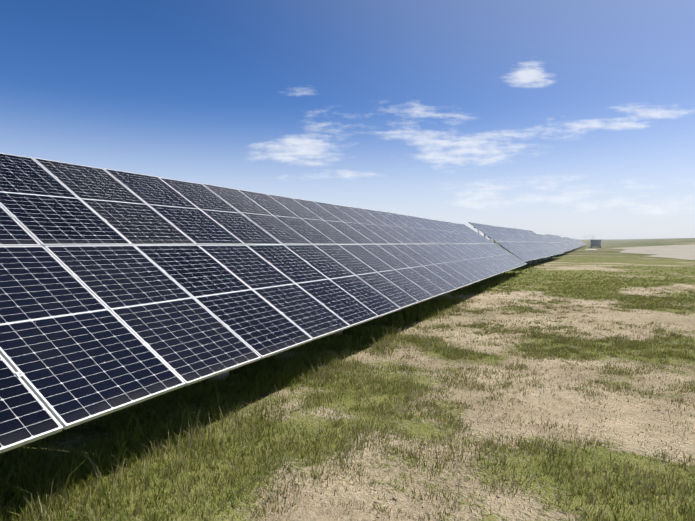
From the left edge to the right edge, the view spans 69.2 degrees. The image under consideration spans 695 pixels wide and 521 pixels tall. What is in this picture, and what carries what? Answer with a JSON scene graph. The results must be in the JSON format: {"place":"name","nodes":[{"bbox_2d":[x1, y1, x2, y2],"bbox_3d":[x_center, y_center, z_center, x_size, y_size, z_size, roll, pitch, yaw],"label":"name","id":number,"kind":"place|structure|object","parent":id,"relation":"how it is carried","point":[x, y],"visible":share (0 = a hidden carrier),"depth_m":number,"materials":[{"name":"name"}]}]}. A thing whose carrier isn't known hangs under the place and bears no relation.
{"place":"outdoors","nodes":[
{"label":"outdoors","id":0,"kind":"place"},
{"bbox_2d":[0,238,694,520],"bbox_3d":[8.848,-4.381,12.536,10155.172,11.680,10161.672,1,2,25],"label":"ground","id":1,"kind":"structure","parent":0,"point":[581,259],"depth_m":5.08,"materials":[{"name":"beige soil"}]},
{"bbox_2d":[0,153,526,453],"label":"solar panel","id":2,"kind":"object","parent":1,"relation":"on","point":[119,290],"visible":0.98,"depth_m":6.29,"materials":[{"name":"glass"}]},
{"bbox_2d":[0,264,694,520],"bbox_3d":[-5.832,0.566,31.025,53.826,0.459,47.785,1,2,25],"label":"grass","id":3,"kind":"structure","parent":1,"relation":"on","point":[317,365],"depth_m":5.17,"materials":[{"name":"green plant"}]},
{"bbox_2d":[200,309,693,520],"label":"pebbles","id":4,"kind":"object","parent":1,"relation":"on","point":[394,498],"visible":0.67,"depth_m":5.58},
{"bbox_2d":[468,222,563,263],"bbox_3d":[16.992,-1.324,47.168,3.774,3.595,30.106,1,2,28],"label":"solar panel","id":5,"kind":"object","parent":1,"relation":"on","point":[529,246],"visible":0.88,"depth_m":42.02,"materials":[{"name":"glass"}]},
{"bbox_2d":[537,234,571,255],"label":"solar panel","id":6,"kind":"object","parent":1,"relation":"on","point":[557,244],"visible":0.42,"depth_m":76.01,"materials":[{"name":"glass"}]},
{"bbox_2d":[546,234,576,251],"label":"solar panel array","id":7,"kind":"object","parent":1,"relation":"on","point":[563,241],"visible":0.52,"depth_m":98.60,"materials":[{"name":"glass"}]},
{"bbox_2d":[563,238,579,249],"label":"solar panel array","id":8,"kind":"object","parent":1,"relation":"on","point":[573,244],"visible":0.21,"depth_m":126.09,"materials":[{"name":"glass"}]},
{"bbox_2d":[563,237,581,248],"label":"solar panel array","id":9,"kind":"object","parent":1,"relation":"on","point":[572,241],"visible":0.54,"depth_m":145.48,"materials":[{"name":"glass"}]},
{"bbox_2d":[589,239,602,247],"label":"substation cabinet","id":10,"kind":"object","parent":1,"relation":"on","point":[595,242],"visible":0.98,"depth_m":170.58,"materials":[{"name":"metal"}]},
{"bbox_2d":[607,244,694,259],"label":"dirt patch","id":11,"kind":"object","parent":1,"relation":"on","point":[684,252],"visible":0.81,"depth_m":101.75,"materials":[{"name":"beige soil"}]},
{"bbox_2d":[0,0,694,239],"label":"sky","id":12,"kind":"structure","parent":0,"point":[573,119],"materials":[{"name":"blue"}]}
]}

